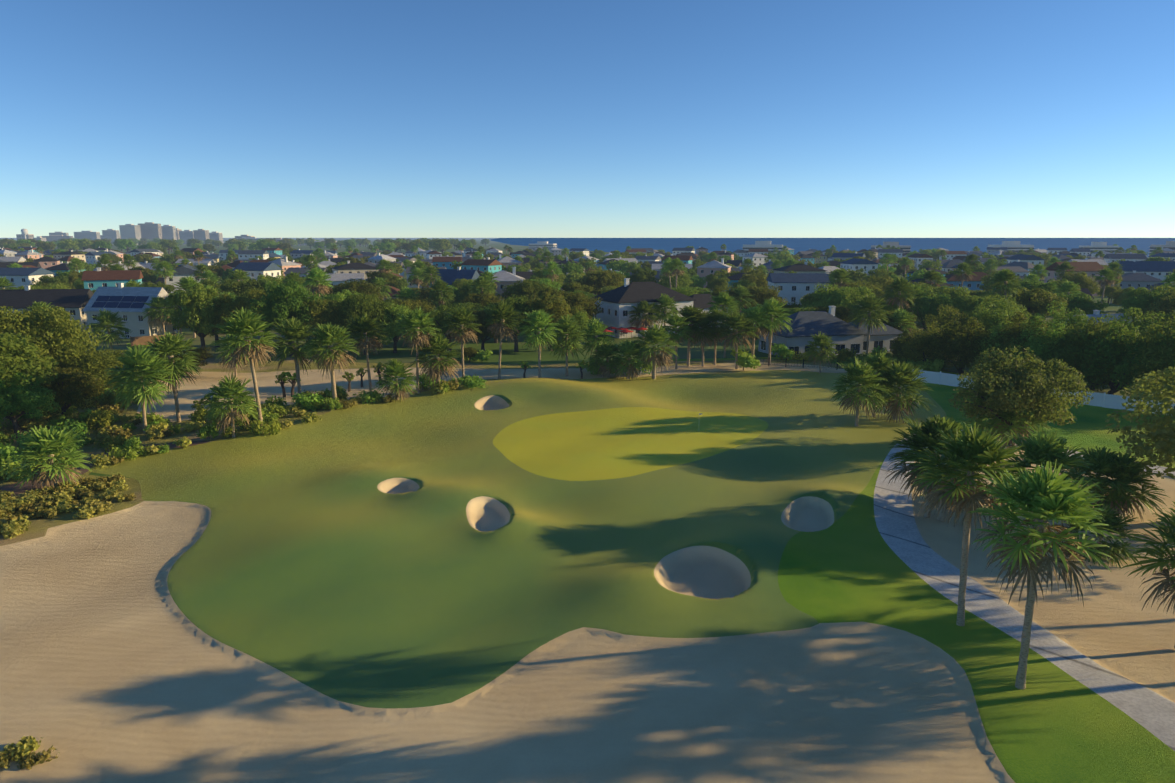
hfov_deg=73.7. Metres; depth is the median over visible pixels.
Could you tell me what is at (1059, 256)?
house
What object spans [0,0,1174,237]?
sky
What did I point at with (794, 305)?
tree
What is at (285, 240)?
tree
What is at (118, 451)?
bush
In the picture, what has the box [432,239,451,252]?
tree
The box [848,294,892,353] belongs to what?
palm
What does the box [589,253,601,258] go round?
tree
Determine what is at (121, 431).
dune bush
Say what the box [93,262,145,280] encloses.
house
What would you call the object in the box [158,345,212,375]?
tree
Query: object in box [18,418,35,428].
dune bush
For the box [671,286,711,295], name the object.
tree
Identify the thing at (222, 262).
tree
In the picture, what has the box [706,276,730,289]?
tree
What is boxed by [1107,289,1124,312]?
tree
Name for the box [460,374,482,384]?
bush
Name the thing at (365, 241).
tree
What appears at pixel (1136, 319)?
tree
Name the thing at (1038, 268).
palm
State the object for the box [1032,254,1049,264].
tree
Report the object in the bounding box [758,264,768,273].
palm
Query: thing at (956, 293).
tree
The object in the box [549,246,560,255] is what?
house
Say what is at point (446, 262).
house
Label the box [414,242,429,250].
tree
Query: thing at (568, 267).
tree
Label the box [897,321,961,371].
tree
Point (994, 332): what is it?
tree
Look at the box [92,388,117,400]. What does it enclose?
bush
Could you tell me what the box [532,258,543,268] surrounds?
tree
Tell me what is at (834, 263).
house
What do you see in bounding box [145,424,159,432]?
dune bush
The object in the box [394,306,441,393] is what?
palm
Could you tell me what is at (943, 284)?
house
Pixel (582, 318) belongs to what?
tree
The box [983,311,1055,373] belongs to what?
tree
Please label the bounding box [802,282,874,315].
tree
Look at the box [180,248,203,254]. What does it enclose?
house
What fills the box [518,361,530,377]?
tree sapling
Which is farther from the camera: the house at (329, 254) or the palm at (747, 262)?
the house at (329, 254)
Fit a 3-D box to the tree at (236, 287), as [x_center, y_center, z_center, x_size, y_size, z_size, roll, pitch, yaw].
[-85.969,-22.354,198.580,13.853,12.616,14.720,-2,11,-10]
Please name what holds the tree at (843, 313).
on the ground
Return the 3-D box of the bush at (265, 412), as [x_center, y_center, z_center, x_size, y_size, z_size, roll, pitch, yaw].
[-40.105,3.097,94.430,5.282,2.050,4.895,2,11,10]
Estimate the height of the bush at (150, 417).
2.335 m
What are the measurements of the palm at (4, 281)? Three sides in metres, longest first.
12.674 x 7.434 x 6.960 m
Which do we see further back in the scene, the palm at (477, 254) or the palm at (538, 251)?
the palm at (538, 251)
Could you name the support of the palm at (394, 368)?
on the ground
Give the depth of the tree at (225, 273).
326.23 m
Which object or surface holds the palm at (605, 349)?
on the ground
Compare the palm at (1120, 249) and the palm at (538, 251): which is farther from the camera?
the palm at (1120, 249)
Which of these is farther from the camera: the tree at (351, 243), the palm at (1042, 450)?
the tree at (351, 243)
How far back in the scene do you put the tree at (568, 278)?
311.99 m
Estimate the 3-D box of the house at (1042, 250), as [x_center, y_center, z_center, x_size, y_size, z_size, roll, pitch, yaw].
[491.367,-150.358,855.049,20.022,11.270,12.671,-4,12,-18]
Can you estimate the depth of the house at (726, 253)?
600.22 m
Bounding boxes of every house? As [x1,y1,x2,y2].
[0,248,16,256]
[0,255,25,261]
[0,262,41,267]
[0,268,54,288]
[0,286,93,330]
[6,265,37,267]
[14,249,43,259]
[19,247,37,252]
[33,255,60,268]
[45,264,84,274]
[52,250,85,262]
[59,256,83,262]
[81,268,143,290]
[82,248,97,251]
[83,283,179,337]
[85,252,116,263]
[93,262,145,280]
[94,247,112,251]
[104,249,123,259]
[130,249,159,255]
[133,252,159,257]
[139,261,162,276]
[155,277,164,289]
[164,265,204,292]
[175,259,216,266]
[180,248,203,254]
[196,254,220,262]
[214,265,231,283]
[219,250,239,263]
[226,260,242,267]
[232,262,281,279]
[238,250,268,259]
[249,258,270,261]
[262,247,281,254]
[269,253,280,257]
[270,257,301,275]
[283,266,326,277]
[290,249,314,258]
[301,262,331,267]
[316,250,337,259]
[319,259,336,265]
[324,284,403,305]
[325,271,364,287]
[327,257,343,262]
[331,261,378,280]
[345,253,361,257]
[353,255,375,262]
[361,252,377,254]
[364,262,375,266]
[368,253,395,263]
[375,262,404,278]
[387,251,404,255]
[393,257,415,270]
[405,251,412,256]
[405,267,445,287]
[413,247,424,255]
[420,250,440,258]
[420,259,432,264]
[426,251,441,258]
[430,267,479,285]
[432,255,461,268]
[461,257,502,273]
[462,256,484,261]
[463,248,476,256]
[465,250,473,255]
[484,251,503,258]
[486,248,501,253]
[492,267,524,299]
[497,255,521,267]
[497,258,529,270]
[509,271,535,279]
[512,251,524,257]
[522,253,535,256]
[539,256,560,269]
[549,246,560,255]
[556,257,578,266]
[569,248,589,255]
[574,254,599,266]
[590,278,732,337]
[599,259,619,270]
[603,257,637,263]
[626,249,646,253]
[627,270,663,281]
[632,248,653,252]
[635,255,660,265]
[644,260,662,264]
[651,264,692,270]
[653,252,664,256]
[662,254,692,263]
[672,248,694,254]
[677,254,696,257]
[696,246,707,254]
[696,258,731,289]
[717,250,733,259]
[722,273,756,290]
[724,262,741,266]
[727,260,741,263]
[731,268,740,271]
[732,250,748,256]
[742,253,767,266]
[748,249,767,253]
[757,260,780,274]
[758,306,906,357]
[766,273,829,305]
[772,262,826,272]
[782,247,793,254]
[796,251,813,254]
[798,254,814,263]
[807,253,826,262]
[819,266,847,273]
[827,261,839,266]
[832,252,865,260]
[840,258,877,273]
[861,248,877,260]
[877,258,897,266]
[878,249,902,257]
[907,268,947,279]
[908,253,933,269]
[908,278,954,287]
[920,258,948,266]
[939,251,966,259]
[939,258,962,271]
[944,270,992,290]
[949,256,967,260]
[962,256,992,262]
[967,251,981,255]
[987,246,1007,254]
[990,250,1002,255]
[994,266,1028,276]
[999,260,1041,273]
[1005,254,1043,269]
[1035,248,1046,253]
[1044,262,1104,295]
[1045,253,1068,266]
[1047,248,1066,253]
[1057,251,1069,253]
[1066,310,1140,324]
[1069,248,1090,256]
[1069,258,1107,265]
[1078,288,1093,300]
[1088,256,1103,260]
[1091,251,1112,256]
[1103,254,1146,262]
[1109,259,1174,280]
[1109,271,1161,288]
[1146,282,1174,294]
[1149,253,1174,260]
[1159,247,1174,252]
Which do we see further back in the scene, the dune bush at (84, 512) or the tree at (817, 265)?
the tree at (817, 265)
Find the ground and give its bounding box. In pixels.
[0,238,1174,782]
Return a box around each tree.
[0,238,16,247]
[0,306,54,367]
[0,306,101,371]
[0,332,58,416]
[0,371,60,438]
[3,243,16,248]
[15,239,37,247]
[18,282,69,288]
[19,243,30,246]
[30,239,39,246]
[32,275,73,287]
[34,366,109,415]
[38,241,55,250]
[41,282,74,288]
[50,248,64,252]
[52,348,138,386]
[55,270,72,276]
[56,239,79,250]
[61,270,82,287]
[73,277,83,288]
[74,239,92,249]
[74,263,92,270]
[91,241,112,248]
[97,255,119,263]
[105,257,121,263]
[111,356,180,385]
[116,239,137,251]
[128,266,142,269]
[133,253,152,262]
[136,268,162,282]
[137,244,146,248]
[138,241,145,245]
[138,281,174,293]
[142,270,158,283]
[145,242,162,249]
[157,248,167,254]
[158,239,176,253]
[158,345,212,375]
[159,253,181,264]
[162,283,232,358]
[173,262,196,268]
[181,250,192,258]
[186,238,200,246]
[189,297,222,346]
[191,243,202,248]
[202,244,216,252]
[204,239,213,244]
[207,265,224,281]
[208,293,259,336]
[214,240,222,247]
[214,260,232,265]
[214,283,245,295]
[220,268,233,281]
[220,278,264,298]
[225,238,237,246]
[227,244,238,249]
[234,241,246,249]
[235,287,275,341]
[241,239,251,243]
[248,243,258,249]
[249,279,322,355]
[254,238,268,249]
[256,274,283,287]
[263,241,279,247]
[276,275,312,286]
[277,243,292,249]
[280,238,289,243]
[281,248,288,254]
[289,297,344,351]
[294,257,309,263]
[296,238,304,245]
[303,238,314,242]
[306,241,314,248]
[314,242,324,247]
[318,289,362,344]
[321,283,343,296]
[324,238,335,243]
[325,262,344,272]
[326,242,336,250]
[327,278,383,302]
[333,292,396,354]
[336,240,342,247]
[339,257,365,263]
[344,241,355,247]
[360,238,370,246]
[361,256,370,262]
[366,271,392,283]
[367,303,414,352]
[373,242,381,252]
[373,272,399,286]
[379,241,396,251]
[384,294,435,310]
[389,242,401,251]
[394,262,403,274]
[394,276,408,289]
[402,242,410,250]
[405,305,430,314]
[407,273,432,289]
[410,239,424,249]
[410,287,438,308]
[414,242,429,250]
[414,254,425,258]
[419,305,481,350]
[429,285,457,306]
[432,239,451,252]
[436,302,483,312]
[442,251,452,255]
[447,288,472,305]
[450,238,458,248]
[450,279,500,300]
[451,260,462,268]
[451,278,473,289]
[454,243,465,249]
[459,292,507,308]
[461,240,472,248]
[464,347,478,361]
[467,309,505,351]
[471,304,497,342]
[480,238,488,245]
[483,253,493,258]
[483,294,540,351]
[502,265,527,271]
[502,279,550,299]
[520,292,584,350]
[522,263,530,271]
[527,259,536,269]
[529,267,565,285]
[531,277,560,289]
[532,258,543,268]
[535,287,568,299]
[538,278,561,287]
[554,261,585,276]
[557,281,593,297]
[559,309,595,349]
[561,291,601,322]
[563,273,581,289]
[566,290,596,312]
[567,271,584,281]
[568,252,583,257]
[571,253,583,259]
[577,272,615,295]
[578,257,596,270]
[582,269,601,293]
[584,269,625,294]
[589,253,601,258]
[601,286,620,293]
[606,260,630,272]
[613,271,630,284]
[621,252,633,257]
[623,261,639,270]
[628,267,658,282]
[637,261,651,269]
[638,252,653,255]
[658,273,693,288]
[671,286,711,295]
[674,265,695,277]
[688,275,705,288]
[689,265,699,274]
[692,258,705,266]
[697,251,707,255]
[702,253,717,262]
[705,269,732,281]
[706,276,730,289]
[712,287,746,308]
[718,255,732,261]
[729,278,755,288]
[730,285,787,312]
[731,266,765,276]
[733,319,758,339]
[737,272,767,286]
[765,302,799,320]
[774,252,792,266]
[776,250,790,255]
[781,257,799,266]
[782,304,815,315]
[791,254,800,260]
[796,293,851,309]
[797,259,814,266]
[799,292,850,307]
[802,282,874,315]
[811,305,856,322]
[814,262,822,267]
[825,248,836,254]
[833,279,885,300]
[840,268,866,283]
[854,299,902,320]
[863,251,877,259]
[863,268,895,282]
[864,275,893,293]
[872,310,916,334]
[878,264,895,274]
[884,281,931,299]
[887,282,936,328]
[890,331,925,362]
[892,264,917,276]
[895,292,953,330]
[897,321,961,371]
[905,250,917,256]
[905,269,926,280]
[918,249,932,255]
[918,259,942,269]
[919,271,946,282]
[922,303,973,334]
[925,317,992,373]
[929,249,939,259]
[930,285,970,299]
[935,285,969,305]
[940,291,1031,320]
[948,345,1094,446]
[961,299,1024,332]
[967,290,996,296]
[967,320,1021,374]
[972,263,991,273]
[978,253,996,259]
[979,273,1020,291]
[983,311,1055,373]
[984,258,1006,266]
[997,277,1054,299]
[1004,250,1016,254]
[1005,315,1068,378]
[1010,287,1068,319]
[1029,300,1100,333]
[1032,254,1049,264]
[1042,323,1102,387]
[1048,278,1080,293]
[1051,292,1109,316]
[1054,271,1100,293]
[1061,317,1127,391]
[1068,320,1148,395]
[1072,254,1088,258]
[1093,307,1170,340]
[1097,285,1120,303]
[1104,366,1174,478]
[1105,268,1122,284]
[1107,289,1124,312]
[1115,287,1171,319]
[1115,323,1174,397]
[1116,286,1149,303]
[1125,317,1174,391]
[1137,329,1174,379]
[1142,292,1174,321]
[1144,256,1169,260]
[1144,285,1174,320]
[1152,309,1174,340]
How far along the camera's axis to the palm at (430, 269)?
247.74 m
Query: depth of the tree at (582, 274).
316.47 m
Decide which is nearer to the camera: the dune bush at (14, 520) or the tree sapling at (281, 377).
the dune bush at (14, 520)
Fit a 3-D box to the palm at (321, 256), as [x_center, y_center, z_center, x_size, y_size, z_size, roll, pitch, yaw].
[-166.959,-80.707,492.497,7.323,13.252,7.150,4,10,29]
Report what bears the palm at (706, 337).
on the ground
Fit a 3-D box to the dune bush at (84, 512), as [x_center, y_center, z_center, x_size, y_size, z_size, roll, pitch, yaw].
[-41.346,9.893,64.156,2.138,1.099,1.702,4,12,19]
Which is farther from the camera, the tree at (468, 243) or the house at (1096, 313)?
the tree at (468, 243)
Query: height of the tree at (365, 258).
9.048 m
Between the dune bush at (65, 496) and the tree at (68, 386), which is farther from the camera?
the tree at (68, 386)
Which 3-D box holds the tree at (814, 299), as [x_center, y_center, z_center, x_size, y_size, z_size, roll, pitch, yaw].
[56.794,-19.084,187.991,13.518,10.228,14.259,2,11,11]
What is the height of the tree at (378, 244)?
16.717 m
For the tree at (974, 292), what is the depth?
228.03 m
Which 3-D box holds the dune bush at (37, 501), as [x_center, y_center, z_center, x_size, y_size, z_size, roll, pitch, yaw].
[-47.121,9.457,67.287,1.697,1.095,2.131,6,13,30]
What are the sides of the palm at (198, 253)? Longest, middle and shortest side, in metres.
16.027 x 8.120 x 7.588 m
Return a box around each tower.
[16,233,33,240]
[21,229,27,238]
[33,236,45,240]
[42,235,72,241]
[49,232,68,235]
[73,231,99,239]
[101,229,119,243]
[119,224,140,243]
[137,222,161,240]
[161,225,176,240]
[175,228,181,239]
[179,230,193,243]
[193,229,209,243]
[209,232,222,242]
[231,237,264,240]
[235,235,253,237]
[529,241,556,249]
[743,241,782,254]
[871,242,910,253]
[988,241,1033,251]
[1079,242,1117,251]
[1147,241,1174,255]
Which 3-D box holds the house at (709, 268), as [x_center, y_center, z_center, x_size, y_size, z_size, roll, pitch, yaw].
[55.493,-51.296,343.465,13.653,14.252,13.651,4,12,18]
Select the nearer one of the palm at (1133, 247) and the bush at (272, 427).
the bush at (272, 427)
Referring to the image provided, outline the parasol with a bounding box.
[615,327,627,337]
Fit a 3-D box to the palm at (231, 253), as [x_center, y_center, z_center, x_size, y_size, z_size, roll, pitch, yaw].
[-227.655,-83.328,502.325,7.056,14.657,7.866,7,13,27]
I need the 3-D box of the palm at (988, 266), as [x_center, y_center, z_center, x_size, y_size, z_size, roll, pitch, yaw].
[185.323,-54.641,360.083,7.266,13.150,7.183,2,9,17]
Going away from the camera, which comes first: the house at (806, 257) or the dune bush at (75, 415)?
the dune bush at (75, 415)
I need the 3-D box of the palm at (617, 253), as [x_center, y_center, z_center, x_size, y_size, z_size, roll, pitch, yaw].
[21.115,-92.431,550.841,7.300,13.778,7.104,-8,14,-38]
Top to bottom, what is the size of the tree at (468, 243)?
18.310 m
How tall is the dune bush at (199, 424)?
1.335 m
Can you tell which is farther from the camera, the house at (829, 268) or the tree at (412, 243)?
the tree at (412, 243)
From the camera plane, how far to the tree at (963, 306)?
173.21 m
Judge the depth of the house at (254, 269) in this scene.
310.81 m
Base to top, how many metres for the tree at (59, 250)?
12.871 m
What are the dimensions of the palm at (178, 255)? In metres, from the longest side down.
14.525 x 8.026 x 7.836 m
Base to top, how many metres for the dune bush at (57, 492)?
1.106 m
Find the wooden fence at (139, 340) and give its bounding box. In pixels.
[130,334,172,345]
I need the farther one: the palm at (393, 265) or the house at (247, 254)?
the house at (247, 254)
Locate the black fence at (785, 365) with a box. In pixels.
[760,357,858,369]
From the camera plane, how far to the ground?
48.99 m
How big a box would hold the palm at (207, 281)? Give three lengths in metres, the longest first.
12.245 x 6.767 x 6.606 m
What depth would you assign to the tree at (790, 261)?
475.28 m
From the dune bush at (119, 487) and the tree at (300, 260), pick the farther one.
the tree at (300, 260)
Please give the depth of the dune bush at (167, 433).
88.89 m
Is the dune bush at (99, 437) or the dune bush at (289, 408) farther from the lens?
the dune bush at (289, 408)
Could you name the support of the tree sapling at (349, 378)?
on the ground
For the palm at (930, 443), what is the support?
on the ground
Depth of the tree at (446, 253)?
691.78 m
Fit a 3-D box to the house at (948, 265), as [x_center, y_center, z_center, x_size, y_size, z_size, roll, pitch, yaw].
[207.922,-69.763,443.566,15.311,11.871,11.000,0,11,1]
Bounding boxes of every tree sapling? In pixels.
[191,398,207,410]
[203,395,219,404]
[275,371,287,396]
[284,372,300,396]
[342,371,354,391]
[356,368,367,386]
[373,362,384,384]
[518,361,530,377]
[576,360,587,378]
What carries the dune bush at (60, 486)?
on the ground
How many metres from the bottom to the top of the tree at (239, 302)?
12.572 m
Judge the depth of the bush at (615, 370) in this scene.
130.62 m
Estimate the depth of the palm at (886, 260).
393.07 m
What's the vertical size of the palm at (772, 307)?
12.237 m
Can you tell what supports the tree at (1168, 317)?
on the ground
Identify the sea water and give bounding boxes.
[490,238,1174,256]
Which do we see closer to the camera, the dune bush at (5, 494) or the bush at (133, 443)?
the dune bush at (5, 494)
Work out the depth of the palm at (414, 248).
708.00 m
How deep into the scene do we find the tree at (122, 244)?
1122.52 m
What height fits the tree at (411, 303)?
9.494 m
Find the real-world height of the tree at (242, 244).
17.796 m
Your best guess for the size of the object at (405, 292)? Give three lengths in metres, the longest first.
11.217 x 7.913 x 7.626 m
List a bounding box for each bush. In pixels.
[0,432,12,444]
[0,442,24,462]
[0,455,20,468]
[0,458,49,480]
[0,490,14,498]
[0,501,15,516]
[0,501,16,515]
[0,521,24,533]
[0,521,27,538]
[0,743,27,759]
[0,746,21,768]
[2,527,22,536]
[3,496,14,501]
[4,736,34,751]
[5,512,21,521]
[7,519,31,524]
[8,412,30,423]
[11,428,45,448]
[11,736,40,761]
[12,418,31,429]
[12,515,28,528]
[13,493,39,505]
[15,502,31,513]
[16,745,57,769]
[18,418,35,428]
[20,489,36,497]
[21,446,64,463]
[22,419,49,429]
[25,495,47,506]
[27,412,43,421]
[27,501,48,512]
[27,511,46,518]
[34,506,58,516]
[35,486,52,494]
[40,492,72,505]
[43,508,56,518]
[46,405,77,417]
[46,414,65,425]
[47,414,66,424]
[51,504,62,513]
[53,419,89,441]
[53,486,74,495]
[54,482,67,491]
[58,500,77,512]
[62,416,88,425]
[62,442,83,451]
[66,481,78,487]
[67,411,79,420]
[68,484,87,492]
[71,499,79,509]
[73,504,94,518]
[74,434,89,445]
[74,491,85,500]
[76,487,95,498]
[79,477,92,484]
[79,482,95,488]
[79,490,94,497]
[79,496,92,504]
[80,408,119,423]
[82,435,93,443]
[83,501,112,511]
[84,498,99,504]
[86,408,115,430]
[88,481,111,490]
[89,452,111,467]
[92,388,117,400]
[92,434,129,452]
[93,434,113,444]
[94,405,119,412]
[94,505,107,513]
[97,474,124,483]
[98,488,123,499]
[99,404,124,412]
[99,425,122,436]
[102,391,131,408]
[106,445,145,460]
[108,427,131,438]
[108,456,124,464]
[109,479,125,487]
[110,410,120,421]
[111,484,128,489]
[114,494,124,501]
[119,422,136,431]
[120,414,134,421]
[121,435,141,452]
[122,389,139,402]
[123,494,134,500]
[130,418,140,424]
[135,411,171,424]
[140,444,159,455]
[143,420,158,430]
[144,431,164,439]
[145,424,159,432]
[147,445,161,454]
[157,421,168,430]
[157,443,168,453]
[161,429,171,436]
[166,424,180,434]
[172,436,191,447]
[181,421,205,431]
[185,425,198,431]
[188,403,217,421]
[196,420,219,439]
[221,426,236,436]
[227,395,254,409]
[234,407,267,428]
[242,419,262,430]
[243,403,270,408]
[244,408,274,420]
[246,417,281,435]
[253,413,278,423]
[264,395,286,411]
[269,403,287,416]
[279,419,293,428]
[285,402,300,413]
[291,392,326,408]
[292,408,305,416]
[301,403,318,410]
[301,412,320,423]
[302,390,327,402]
[309,401,331,409]
[323,388,341,398]
[326,397,342,409]
[327,384,348,399]
[336,391,346,399]
[337,398,351,408]
[347,398,357,407]
[349,396,362,402]
[351,388,383,403]
[378,396,385,402]
[384,394,394,402]
[414,374,443,388]
[419,382,427,388]
[431,381,449,391]
[431,385,444,393]
[436,381,449,388]
[442,380,459,389]
[448,376,472,383]
[448,383,461,390]
[459,349,481,360]
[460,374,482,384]
[463,378,487,387]
[471,349,492,361]
[582,356,612,374]
[610,358,627,373]
[625,359,657,374]
[730,346,760,370]
[771,343,794,360]
[779,350,816,362]
[829,348,856,361]
[844,352,868,361]
[870,346,888,357]
[879,352,907,366]
[902,358,929,370]
[915,359,944,371]
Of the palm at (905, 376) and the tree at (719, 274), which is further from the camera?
the tree at (719, 274)
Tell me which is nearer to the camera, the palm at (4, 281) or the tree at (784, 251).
the palm at (4, 281)
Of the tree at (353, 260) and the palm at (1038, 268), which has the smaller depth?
the palm at (1038, 268)
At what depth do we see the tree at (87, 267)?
418.08 m
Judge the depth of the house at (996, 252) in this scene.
797.82 m
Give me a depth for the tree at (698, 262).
462.55 m
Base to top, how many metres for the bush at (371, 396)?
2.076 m
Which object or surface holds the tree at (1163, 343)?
on the ground
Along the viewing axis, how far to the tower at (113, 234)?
2727.50 m
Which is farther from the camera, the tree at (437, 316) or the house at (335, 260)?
the house at (335, 260)
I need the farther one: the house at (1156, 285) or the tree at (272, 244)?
the tree at (272, 244)
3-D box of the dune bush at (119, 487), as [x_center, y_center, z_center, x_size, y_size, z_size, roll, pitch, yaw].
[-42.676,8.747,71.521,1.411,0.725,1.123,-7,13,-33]
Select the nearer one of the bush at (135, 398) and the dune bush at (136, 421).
the dune bush at (136, 421)
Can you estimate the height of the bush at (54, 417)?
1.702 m
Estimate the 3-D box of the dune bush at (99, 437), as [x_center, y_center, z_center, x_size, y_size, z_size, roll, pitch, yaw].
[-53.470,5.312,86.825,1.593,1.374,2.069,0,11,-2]
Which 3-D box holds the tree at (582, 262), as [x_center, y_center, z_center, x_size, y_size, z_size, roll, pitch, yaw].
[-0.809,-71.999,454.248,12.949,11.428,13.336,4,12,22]
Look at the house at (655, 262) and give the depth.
518.63 m
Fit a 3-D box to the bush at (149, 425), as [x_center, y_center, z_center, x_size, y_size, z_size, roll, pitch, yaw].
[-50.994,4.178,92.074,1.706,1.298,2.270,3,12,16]
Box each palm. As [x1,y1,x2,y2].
[0,276,18,289]
[4,425,91,491]
[6,263,22,267]
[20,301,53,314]
[34,247,43,252]
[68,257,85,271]
[86,308,132,349]
[96,258,113,270]
[100,253,113,260]
[101,344,174,432]
[107,264,124,269]
[120,254,138,268]
[124,279,143,286]
[141,296,176,334]
[141,332,201,422]
[150,259,159,268]
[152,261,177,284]
[166,290,182,334]
[171,275,205,337]
[173,250,182,258]
[179,258,189,263]
[191,250,205,264]
[192,263,210,280]
[197,278,221,296]
[198,270,221,284]
[200,372,259,437]
[208,307,279,421]
[214,334,249,377]
[218,291,236,299]
[219,279,234,284]
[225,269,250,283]
[227,251,237,262]
[266,316,325,393]
[282,271,306,286]
[298,322,359,399]
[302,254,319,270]
[302,268,332,297]
[305,286,321,300]
[306,266,322,279]
[311,251,318,258]
[316,248,325,254]
[317,253,325,260]
[345,312,386,390]
[346,246,352,252]
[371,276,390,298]
[373,358,417,401]
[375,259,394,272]
[387,261,395,273]
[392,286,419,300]
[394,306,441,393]
[402,259,411,268]
[407,331,461,387]
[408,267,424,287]
[409,258,426,288]
[410,261,428,283]
[411,246,417,255]
[420,265,439,307]
[428,279,455,305]
[442,305,483,376]
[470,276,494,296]
[472,251,482,258]
[477,246,484,253]
[478,271,500,289]
[482,300,525,378]
[513,256,523,266]
[517,309,562,377]
[534,262,546,269]
[535,247,543,255]
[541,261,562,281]
[542,251,553,262]
[547,314,587,375]
[555,254,563,260]
[562,248,569,256]
[580,317,615,361]
[583,260,596,272]
[586,340,624,376]
[610,340,651,380]
[612,250,621,257]
[627,300,658,337]
[631,324,679,378]
[652,294,679,327]
[659,260,675,288]
[661,314,694,368]
[665,258,685,288]
[671,304,711,365]
[681,311,718,366]
[704,308,732,364]
[706,292,740,357]
[708,252,717,261]
[713,312,760,368]
[730,285,755,311]
[736,305,775,357]
[741,258,755,269]
[751,297,792,363]
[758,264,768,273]
[764,254,774,262]
[770,259,783,268]
[801,331,838,372]
[812,251,820,263]
[820,261,830,266]
[827,268,853,288]
[828,268,843,284]
[830,357,890,426]
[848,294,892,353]
[855,350,898,416]
[869,361,935,422]
[879,253,893,273]
[880,276,916,310]
[884,308,919,336]
[885,414,984,517]
[889,254,898,265]
[890,274,898,281]
[896,284,931,331]
[898,257,912,276]
[898,259,913,277]
[899,416,987,520]
[911,419,1031,625]
[918,268,945,287]
[918,470,989,510]
[938,250,946,256]
[951,262,976,285]
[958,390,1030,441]
[964,253,981,267]
[968,459,1123,688]
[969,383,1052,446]
[982,424,1105,528]
[983,258,997,272]
[987,268,1023,297]
[1019,272,1044,286]
[1027,248,1034,253]
[1028,263,1048,280]
[1038,282,1060,299]
[1046,256,1061,266]
[1052,446,1144,511]
[1053,281,1083,295]
[1054,260,1076,277]
[1060,501,1146,567]
[1073,451,1169,523]
[1093,268,1118,302]
[1095,251,1104,257]
[1104,262,1124,303]
[1116,247,1124,252]
[1121,501,1174,647]
[1129,245,1137,250]
[1153,246,1162,253]
[1160,272,1174,291]
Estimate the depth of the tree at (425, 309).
164.51 m
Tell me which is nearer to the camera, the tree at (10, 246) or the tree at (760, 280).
the tree at (760, 280)
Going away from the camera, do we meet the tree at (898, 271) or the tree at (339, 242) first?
the tree at (898, 271)
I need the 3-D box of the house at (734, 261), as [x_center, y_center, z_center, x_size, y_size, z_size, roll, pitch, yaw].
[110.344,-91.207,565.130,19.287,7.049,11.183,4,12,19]
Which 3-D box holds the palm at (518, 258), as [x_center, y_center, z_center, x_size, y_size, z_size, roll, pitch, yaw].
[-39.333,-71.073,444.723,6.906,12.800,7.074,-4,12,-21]
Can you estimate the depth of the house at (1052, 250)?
802.11 m
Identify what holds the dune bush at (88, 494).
on the ground
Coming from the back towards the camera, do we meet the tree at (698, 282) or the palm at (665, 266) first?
the tree at (698, 282)
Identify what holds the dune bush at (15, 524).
on the ground
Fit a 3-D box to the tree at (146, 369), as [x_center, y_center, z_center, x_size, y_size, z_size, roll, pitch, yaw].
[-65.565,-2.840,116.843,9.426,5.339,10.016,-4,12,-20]
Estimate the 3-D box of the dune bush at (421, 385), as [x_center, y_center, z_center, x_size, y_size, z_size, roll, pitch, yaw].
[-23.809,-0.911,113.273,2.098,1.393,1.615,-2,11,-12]
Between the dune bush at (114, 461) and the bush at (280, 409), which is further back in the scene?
the bush at (280, 409)
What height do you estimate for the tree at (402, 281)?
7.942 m
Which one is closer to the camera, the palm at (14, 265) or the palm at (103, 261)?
the palm at (103, 261)
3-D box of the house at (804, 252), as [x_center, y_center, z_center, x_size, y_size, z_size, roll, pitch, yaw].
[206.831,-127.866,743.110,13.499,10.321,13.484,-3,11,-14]
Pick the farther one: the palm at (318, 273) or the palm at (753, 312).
the palm at (318, 273)
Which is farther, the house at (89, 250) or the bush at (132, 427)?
the house at (89, 250)
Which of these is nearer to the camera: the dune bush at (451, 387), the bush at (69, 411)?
the bush at (69, 411)
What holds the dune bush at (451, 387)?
on the ground
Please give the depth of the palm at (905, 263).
372.99 m
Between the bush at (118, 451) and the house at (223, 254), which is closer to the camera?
the bush at (118, 451)
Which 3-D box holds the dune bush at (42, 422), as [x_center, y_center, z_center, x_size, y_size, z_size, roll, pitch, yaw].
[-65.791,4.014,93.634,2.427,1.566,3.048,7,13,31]
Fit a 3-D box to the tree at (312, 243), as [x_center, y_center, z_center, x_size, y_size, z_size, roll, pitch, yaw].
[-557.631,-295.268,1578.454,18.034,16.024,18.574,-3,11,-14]
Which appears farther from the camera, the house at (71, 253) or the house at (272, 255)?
the house at (272, 255)
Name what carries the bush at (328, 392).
on the ground
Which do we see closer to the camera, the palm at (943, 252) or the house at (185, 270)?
the house at (185, 270)
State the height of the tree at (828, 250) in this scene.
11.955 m
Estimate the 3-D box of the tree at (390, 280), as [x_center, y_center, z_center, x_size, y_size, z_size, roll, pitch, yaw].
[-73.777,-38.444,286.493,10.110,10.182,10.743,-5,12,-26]
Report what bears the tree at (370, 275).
on the ground
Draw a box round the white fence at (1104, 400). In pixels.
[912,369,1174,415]
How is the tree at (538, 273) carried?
on the ground
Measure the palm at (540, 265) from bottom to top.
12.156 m
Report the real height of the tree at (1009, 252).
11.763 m
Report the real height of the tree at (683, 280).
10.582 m
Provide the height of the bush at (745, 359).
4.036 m
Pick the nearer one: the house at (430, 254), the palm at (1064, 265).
the palm at (1064, 265)
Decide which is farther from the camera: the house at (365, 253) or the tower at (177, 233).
the tower at (177, 233)
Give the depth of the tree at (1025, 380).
82.25 m

